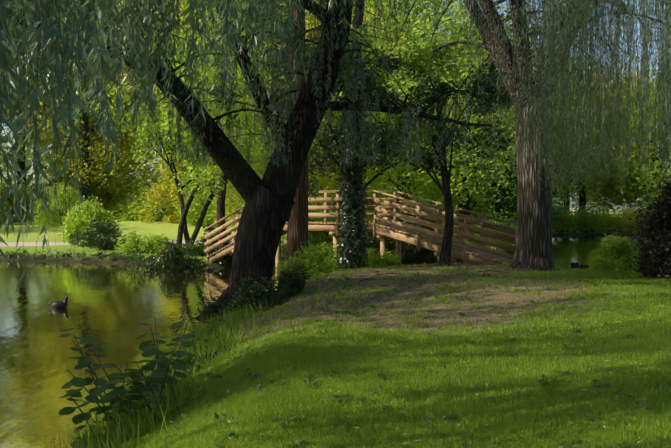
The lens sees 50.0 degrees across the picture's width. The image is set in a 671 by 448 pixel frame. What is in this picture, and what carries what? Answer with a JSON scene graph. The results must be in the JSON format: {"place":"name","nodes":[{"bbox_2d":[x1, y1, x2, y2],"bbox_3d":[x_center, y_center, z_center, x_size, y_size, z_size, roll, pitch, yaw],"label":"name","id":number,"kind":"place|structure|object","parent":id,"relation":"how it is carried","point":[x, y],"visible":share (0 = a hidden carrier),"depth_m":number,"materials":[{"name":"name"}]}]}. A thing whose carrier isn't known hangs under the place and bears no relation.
{"place":"outdoors","nodes":[
{"label":"outdoors","id":0,"kind":"place"},
{"bbox_2d":[0,54,99,213],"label":"tree","id":1,"kind":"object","parent":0,"point":[29,154],"depth_m":98.34,"materials":[{"name":"green plant"}]},
{"bbox_2d":[40,80,181,187],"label":"tree","id":2,"kind":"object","parent":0,"point":[150,167],"depth_m":91.65,"materials":[{"name":"green plant"}]},
{"bbox_2d":[133,8,212,170],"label":"tree","id":3,"kind":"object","parent":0,"point":[164,141],"depth_m":95.18,"materials":[{"name":"green plant"}]},
{"bbox_2d":[0,206,655,447],"bbox_3d":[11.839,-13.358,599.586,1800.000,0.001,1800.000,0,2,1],"label":"pond water","id":4,"kind":"structure","parent":0,"point":[101,297],"depth_m":14.62,"materials":[{"name":"green liquid"}]},
{"bbox_2d":[48,296,69,307],"bbox_3d":[-6.312,1.801,16.429,0.510,0.305,0.212,0,2,1],"label":"duck","id":5,"kind":"object","parent":4,"relation":"on","point":[59,304],"visible":0.98,"depth_m":16.37,"materials":[{"name":"black"}]},
{"bbox_2d":[68,219,137,250],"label":"bush","id":6,"kind":"object","parent":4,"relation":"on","point":[107,239],"depth_m":32.45,"materials":[{"name":"green plant"}]},
{"bbox_2d":[0,264,222,443],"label":"floating leaves","id":7,"kind":"object","parent":4,"relation":"on","point":[103,348],"visible":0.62,"depth_m":10.90,"materials":[{"name":"beige"}]},
{"bbox_2d":[113,231,170,253],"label":"bush","id":8,"kind":"object","parent":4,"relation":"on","point":[132,242],"depth_m":30.77,"materials":[{"name":"green plant"}]},
{"bbox_2d":[181,222,231,256],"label":"bush","id":9,"kind":"object","parent":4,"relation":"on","point":[193,249],"depth_m":29.12,"materials":[{"name":"green plant"}]},
{"bbox_2d":[201,264,213,270],"bbox_3d":[-4.579,1.560,25.793,0.488,0.292,0.203,0,2,1],"label":"duck","id":10,"kind":"object","parent":4,"relation":"on","point":[210,268],"visible":0.81,"depth_m":25.74,"materials":[{"name":"grey"}]},
{"bbox_2d":[195,292,248,323],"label":"bush","id":11,"kind":"object","parent":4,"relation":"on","point":[210,307],"depth_m":14.32,"materials":[{"name":"green plant"}]},
{"bbox_2d":[234,195,344,255],"bbox_3d":[-1.685,0.040,30.946,5.477,3.215,3.342,0,2,1],"label":"bush","id":12,"kind":"object","parent":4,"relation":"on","point":[317,236],"depth_m":30.47,"materials":[{"name":"green plant"}]},
{"bbox_2d":[273,241,338,284],"bbox_3d":[-0.726,1.146,18.397,1.774,1.424,1.535,0,2,1],"label":"bush","id":13,"kind":"object","parent":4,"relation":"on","point":[311,260],"depth_m":18.37,"materials":[{"name":"green plant"}]},
{"bbox_2d":[309,241,375,278],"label":"bush","id":14,"kind":"object","parent":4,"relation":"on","point":[334,264],"depth_m":21.04,"materials":[{"name":"green plant"}]},
{"bbox_2d":[360,247,403,267],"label":"bush","id":15,"kind":"object","parent":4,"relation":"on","point":[378,256],"depth_m":21.65,"materials":[{"name":"green plant"}]},
{"bbox_2d":[361,204,476,261],"bbox_3d":[3.345,0.455,30.857,5.546,3.064,3.134,0,2,1],"label":"bush","id":16,"kind":"object","parent":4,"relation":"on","point":[392,246],"depth_m":30.27,"materials":[{"name":"green plant"}]},
{"bbox_2d":[0,211,668,446],"bbox_3d":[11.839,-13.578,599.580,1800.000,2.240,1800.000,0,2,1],"label":"ground","id":17,"kind":"structure","parent":0,"point":[158,228],"depth_m":13.75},
{"bbox_2d":[0,177,10,224],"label":"bank bush","id":18,"kind":"object","parent":17,"relation":"on","point":[5,201],"visible":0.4,"depth_m":56.12,"materials":[{"name":"green plant"}]},
{"bbox_2d":[0,183,58,221],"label":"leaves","id":19,"kind":"object","parent":17,"relation":"on","point":[23,214],"visible":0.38,"depth_m":60.55,"materials":[{"name":"green plant"}]},
{"bbox_2d":[0,1,114,212],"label":"tree","id":20,"kind":"object","parent":17,"relation":"on","point":[4,163],"depth_m":65.99,"materials":[{"name":"green plant"}]},
{"bbox_2d":[31,181,92,227],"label":"bush","id":21,"kind":"object","parent":17,"relation":"on","point":[60,194],"depth_m":53.84,"materials":[{"name":"green plant"}]},
{"bbox_2d":[45,161,110,219],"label":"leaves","id":22,"kind":"object","parent":17,"relation":"on","point":[70,180],"visible":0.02,"depth_m":63.55,"materials":[{"name":"green plant"}]},
{"bbox_2d":[3,1,162,209],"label":"tree","id":23,"kind":"object","parent":17,"relation":"on","point":[101,153],"depth_m":62.76,"materials":[{"name":"green plant"}]},
{"bbox_2d":[3,0,167,205],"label":"tree","id":24,"kind":"object","parent":17,"relation":"on","point":[109,179],"depth_m":66.74,"materials":[{"name":"green plant"}]},
{"bbox_2d":[58,195,123,245],"bbox_3d":[-12.446,-0.070,36.621,3.178,2.779,2.980,0,2,1],"label":"bush","id":25,"kind":"object","parent":17,"relation":"on","point":[76,222],"depth_m":36.11,"materials":[{"name":"green plant"}]},
{"bbox_2d":[91,170,139,217],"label":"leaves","id":26,"kind":"object","parent":17,"relation":"on","point":[109,193],"visible":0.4,"depth_m":64.11,"materials":[{"name":"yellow plant"}]},
{"bbox_2d":[58,315,198,431],"bbox_3d":[-2.230,1.689,7.737,1.686,1.208,1.928,0,2,1],"label":"leafy plant","id":27,"kind":"object","parent":17,"relation":"on","point":[148,348],"depth_m":7.32,"materials":[{"name":"green plant"}]},
{"bbox_2d":[111,171,179,220],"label":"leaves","id":28,"kind":"object","parent":17,"relation":"on","point":[128,211],"visible":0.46,"depth_m":61.75,"materials":[{"name":"green plant"}]},
{"bbox_2d":[90,0,219,213],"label":"tree","id":29,"kind":"object","parent":17,"relation":"on","point":[127,110],"depth_m":62.94,"materials":[{"name":"green plant"}]},
{"bbox_2d":[43,294,276,447],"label":"bank tufts","id":30,"kind":"object","parent":17,"relation":"on","point":[113,436],"visible":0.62,"depth_m":7.68,"materials":[{"name":"green plant"}]},
{"bbox_2d":[74,57,259,244],"bbox_3d":[-7.860,-3.256,33.418,5.867,9.185,9.050,2,2,46],"label":"tree","id":31,"kind":"object","parent":17,"relation":"on","point":[139,130],"depth_m":31.65,"materials":[{"name":"green plant"}]},
{"bbox_2d":[126,239,209,271],"bbox_3d":[-5.903,1.521,26.056,3.231,1.957,2.192,0,2,1],"label":"bush","id":32,"kind":"object","parent":17,"relation":"on","point":[180,261],"depth_m":25.79,"materials":[{"name":"green plant"}]},
{"bbox_2d":[134,151,213,223],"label":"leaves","id":33,"kind":"object","parent":17,"relation":"on","point":[166,196],"visible":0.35,"depth_m":57.41,"materials":[{"name":"yellow plant"}]},
{"bbox_2d":[135,352,217,376],"bbox_3d":[-2.232,2.036,10.018,1.194,0.436,0.207,0,2,-17],"label":"bank root","id":34,"kind":"object","parent":17,"relation":"on","point":[206,355],"visible":0.08,"depth_m":10.09,"materials":[{"name":"brown plant"}]},
{"bbox_2d":[173,315,232,374],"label":"bank weeds","id":35,"kind":"object","parent":17,"relation":"on","point":[189,358],"visible":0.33,"depth_m":10.46,"materials":[{"name":"green plant"}]},
{"bbox_2d":[174,173,234,226],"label":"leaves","id":36,"kind":"object","parent":17,"relation":"on","point":[195,210],"visible":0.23,"depth_m":53.83,"materials":[{"name":"green plant"}]},
{"bbox_2d":[143,0,288,259],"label":"tree","id":37,"kind":"object","parent":17,"relation":"on","point":[212,168],"depth_m":26.77,"materials":[{"name":"green plant"}]},
{"bbox_2d":[153,1,282,213],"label":"tree","id":38,"kind":"object","parent":17,"relation":"on","point":[194,169],"depth_m":57.36,"materials":[{"name":"green plant"}]},
{"bbox_2d":[155,2,286,251],"bbox_3d":[-4.895,-4.190,30.383,5.811,11.282,4.832,0,2,1],"label":"tree","id":39,"kind":"object","parent":17,"relation":"on","point":[238,82],"depth_m":31.39,"materials":[{"name":"green plant"}]},
{"bbox_2d":[206,160,265,228],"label":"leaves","id":40,"kind":"object","parent":17,"relation":"on","point":[228,212],"visible":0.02,"depth_m":48.20,"materials":[{"name":"green plant"}]},
{"bbox_2d":[170,1,314,215],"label":"tree","id":41,"kind":"object","parent":17,"relation":"on","point":[195,64],"depth_m":66.56,"materials":[{"name":"green plant"}]},
{"bbox_2d":[0,0,497,318],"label":"willow","id":42,"kind":"object","parent":17,"relation":"on","point":[268,198],"depth_m":14.69,"materials":[{"name":"green plant"}]},
{"bbox_2d":[32,94,118,284],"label":"branches","id":43,"kind":"object","parent":42,"relation":"hanging from","point":[73,185],"depth_m":18.46,"materials":[{"name":"green plant"}]},
{"bbox_2d":[0,0,467,166],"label":"willow twigs","id":44,"kind":"object","parent":42,"relation":"attached to","point":[296,88],"visible":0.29,"depth_m":14.51,"materials":[{"name":"green plant"}]},
{"bbox_2d":[0,0,350,295],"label":"willow","id":45,"kind":"object","parent":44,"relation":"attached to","point":[69,47],"depth_m":4.49,"materials":[{"name":"green plant"}]},
{"bbox_2d":[159,49,343,252],"bbox_3d":[-3.842,-3.115,30.889,9.064,9.019,5.648,1,2,35],"label":"tree","id":46,"kind":"object","parent":17,"relation":"on","point":[228,187],"depth_m":31.31,"materials":[{"name":"green plant"}]},
{"bbox_2d":[229,276,288,312],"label":"bush","id":47,"kind":"object","parent":17,"relation":"on","point":[251,292],"depth_m":13.97,"materials":[{"name":"green plant"}]},
{"bbox_2d":[182,69,341,246],"bbox_3d":[-3.491,-2.730,34.270,9.447,10.004,9.362,0,2,1],"label":"tree","id":48,"kind":"object","parent":17,"relation":"on","point":[241,199],"depth_m":33.03,"materials":[{"name":"green plant"}]},
{"bbox_2d":[155,0,417,278],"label":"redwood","id":49,"kind":"object","parent":17,"relation":"on","point":[324,119],"depth_m":18.88,"materials":[{"name":"green plant"}]},
{"bbox_2d":[275,263,310,299],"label":"bush","id":50,"kind":"object","parent":17,"relation":"on","point":[289,280],"depth_m":14.64,"materials":[{"name":"green plant"}]},
{"bbox_2d":[218,3,368,205],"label":"tree","id":51,"kind":"object","parent":17,"relation":"on","point":[261,120],"depth_m":56.73,"materials":[{"name":"green plant"}]},
{"bbox_2d":[0,228,643,266],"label":"bank fringe","id":52,"kind":"object","parent":17,"relation":"on","point":[124,257],"visible":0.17,"depth_m":29.95,"materials":[{"name":"green plant"}]},
{"bbox_2d":[238,0,421,221],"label":"tree","id":53,"kind":"object","parent":17,"relation":"on","point":[332,182],"depth_m":35.46,"materials":[{"name":"green plant"}]},
{"bbox_2d":[232,0,435,234],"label":"tree","id":54,"kind":"object","parent":17,"relation":"on","point":[384,6],"depth_m":43.34,"materials":[{"name":"green plant"}]},
{"bbox_2d":[207,0,463,269],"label":"ivy tree","id":55,"kind":"object","parent":17,"relation":"on","point":[383,147],"depth_m":20.65,"materials":[{"name":"green plant"}]},
{"bbox_2d":[335,59,368,269],"bbox_3d":[0.470,-1.520,20.819,1.048,6.498,1.037,0,2,1],"label":"ivy","id":56,"kind":"object","parent":17,"relation":"on","point":[345,207],"visible":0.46,"depth_m":20.57,"materials":[{"name":"green plant"}]},
{"bbox_2d":[204,190,516,270],"bbox_3d":[0.634,0.931,24.648,12.080,4.132,1.730,1,2,31],"label":"footbridge","id":57,"kind":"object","parent":17,"relation":"on","point":[464,249],"visible":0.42,"depth_m":23.06,"materials":[{"name":"brown wood"}]},
{"bbox_2d":[363,177,389,221],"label":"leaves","id":58,"kind":"object","parent":17,"relation":"on","point":[372,204],"visible":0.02,"depth_m":50.51,"materials":[{"name":"green plant"}]},
{"bbox_2d":[110,261,670,447],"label":"lawn grass","id":59,"kind":"structure","parent":17,"relation":"on","point":[561,412],"depth_m":7.07,"materials":[{"name":"green plant"}]},
{"bbox_2d":[353,2,429,189],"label":"tree","id":60,"kind":"object","parent":17,"relation":"on","point":[389,53],"depth_m":71.47,"materials":[{"name":"green plant"}]},
{"bbox_2d":[287,42,512,265],"bbox_3d":[1.962,-2.255,22.206,7.141,7.052,5.341,0,2,1],"label":"thin tree","id":61,"kind":"object","parent":17,"relation":"on","point":[442,85],"depth_m":20.85,"materials":[{"name":"green plant"}]},
{"bbox_2d":[282,32,497,158],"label":"thin tree leaves","id":62,"kind":"object","parent":61,"relation":"attached to","point":[417,58],"visible":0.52,"depth_m":20.76,"materials":[{"name":"green plant"}]},
{"bbox_2d":[310,9,492,245],"bbox_3d":[3.069,-4.245,33.558,8.597,11.200,8.758,0,2,1],"label":"tree","id":63,"kind":"object","parent":17,"relation":"on","point":[397,170],"depth_m":32.29,"materials":[{"name":"green plant"}]},
{"bbox_2d":[133,265,670,447],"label":"lawn weeds","id":64,"kind":"object","parent":17,"relation":"on","point":[370,389],"visible":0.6,"depth_m":6.88,"materials":[{"name":"green plant"}]},
{"bbox_2d":[320,0,496,224],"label":"tree","id":65,"kind":"object","parent":17,"relation":"on","point":[420,9],"depth_m":46.57,"materials":[{"name":"green plant"}]},
{"bbox_2d":[379,184,442,230],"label":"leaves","id":66,"kind":"object","parent":17,"relation":"on","point":[393,192],"visible":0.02,"depth_m":53.42,"materials":[{"name":"green plant"}]},
{"bbox_2d":[327,270,509,280],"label":"dead twigs","id":67,"kind":"object","parent":17,"relation":"on","point":[399,274],"visible":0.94,"depth_m":17.16,"materials":[{"name":"brown wood"}]},
{"bbox_2d":[168,269,669,447],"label":"fallen leaves","id":68,"kind":"object","parent":17,"relation":"on","point":[441,393],"visible":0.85,"depth_m":6.53,"materials":[{"name":"beige"}]},
{"bbox_2d":[340,0,536,237],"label":"tree","id":69,"kind":"object","parent":17,"relation":"on","point":[467,185],"depth_m":30.83,"materials":[{"name":"green plant"}]},
{"bbox_2d":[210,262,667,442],"bbox_3d":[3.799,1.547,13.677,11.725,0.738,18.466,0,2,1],"label":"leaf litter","id":70,"kind":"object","parent":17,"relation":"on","point":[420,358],"visible":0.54,"depth_m":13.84,"materials":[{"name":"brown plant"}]},
{"bbox_2d":[435,197,482,230],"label":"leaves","id":71,"kind":"object","parent":17,"relation":"on","point":[456,211],"depth_m":53.24,"materials":[{"name":"green plant"}]},
{"bbox_2d":[453,208,515,254],"bbox_3d":[6.828,0.671,30.992,3.786,2.694,2.911,0,2,1],"label":"bush","id":72,"kind":"object","parent":17,"relation":"on","point":[500,223],"depth_m":30.64,"materials":[{"name":"green plant"}]},
{"bbox_2d":[400,6,585,235],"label":"tree","id":73,"kind":"object","parent":17,"relation":"on","point":[501,7],"depth_m":42.92,"materials":[{"name":"green plant"}]},
{"bbox_2d":[421,40,567,211],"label":"tree","id":74,"kind":"object","parent":17,"relation":"on","point":[491,152],"depth_m":53.29,"materials":[{"name":"green plant"}]},
{"bbox_2d":[389,0,604,226],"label":"tree","id":75,"kind":"object","parent":17,"relation":"on","point":[509,174],"depth_m":34.54,"materials":[{"name":"green plant"}]},
{"bbox_2d":[385,0,670,270],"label":"willow","id":76,"kind":"object","parent":17,"relation":"on","point":[644,80],"depth_m":16.68,"materials":[{"name":"green plant"}]},
{"bbox_2d":[444,0,670,195],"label":"willow twigs","id":77,"kind":"object","parent":76,"relation":"attached to","point":[591,58],"visible":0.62,"depth_m":16.14,"materials":[{"name":"green plant"}]},
{"bbox_2d":[508,82,613,226],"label":"tree","id":78,"kind":"object","parent":17,"relation":"on","point":[574,157],"visible":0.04,"depth_m":59.27,"materials":[{"name":"green plant"}]},
{"bbox_2d":[552,199,578,231],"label":"hedge leaves","id":79,"kind":"object","parent":17,"relation":"on","point":[557,224],"visible":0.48,"depth_m":56.53,"materials":[{"name":"green plant"}]},
{"bbox_2d":[553,202,615,233],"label":"hedge leaves","id":80,"kind":"object","parent":17,"relation":"on","point":[598,220],"visible":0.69,"depth_m":56.95,"materials":[{"name":"green plant"}]},
{"bbox_2d":[537,55,661,227],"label":"tree","id":81,"kind":"object","parent":17,"relation":"on","point":[595,189],"depth_m":61.81,"materials":[{"name":"green plant"}]},
{"bbox_2d":[551,73,650,216],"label":"tree","id":82,"kind":"object","parent":17,"relation":"on","point":[574,198],"depth_m":77.35,"materials":[{"name":"green plant"}]},
{"bbox_2d":[570,263,645,269],"bbox_3d":[8.080,1.554,20.487,2.740,0.905,0.177,0,2,1],"label":"pond edging","id":83,"kind":"object","parent":17,"relation":"on","point":[574,265],"visible":0.02,"depth_m":20.46,"materials":[{"name":"grey stone"}]},
{"bbox_2d":[587,233,643,270],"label":"light shrub","id":84,"kind":"object","parent":17,"relation":"on","point":[610,243],"depth_m":19.10,"materials":[{"name":"green plant"}]},
{"bbox_2d":[591,206,648,234],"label":"hedge leaves","id":85,"kind":"object","parent":17,"relation":"on","point":[621,221],"visible":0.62,"depth_m":56.78,"materials":[{"name":"green plant"}]},
{"bbox_2d":[574,75,670,228],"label":"tree","id":86,"kind":"object","parent":17,"relation":"on","point":[633,195],"depth_m":60.66,"materials":[{"name":"green plant"}]},
{"bbox_2d":[630,201,665,230],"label":"hedge leaves","id":87,"kind":"object","parent":17,"relation":"on","point":[644,215],"visible":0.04,"depth_m":57.53,"materials":[{"name":"green plant"}]},
{"bbox_2d":[628,177,670,278],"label":"shrub","id":88,"kind":"object","parent":17,"relation":"on","point":[655,260],"depth_m":16.16,"materials":[{"name":"green plant"}]},
{"bbox_2d":[0,0,670,205],"label":"sky","id":89,"kind":"structure","parent":0,"point":[504,3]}
]}

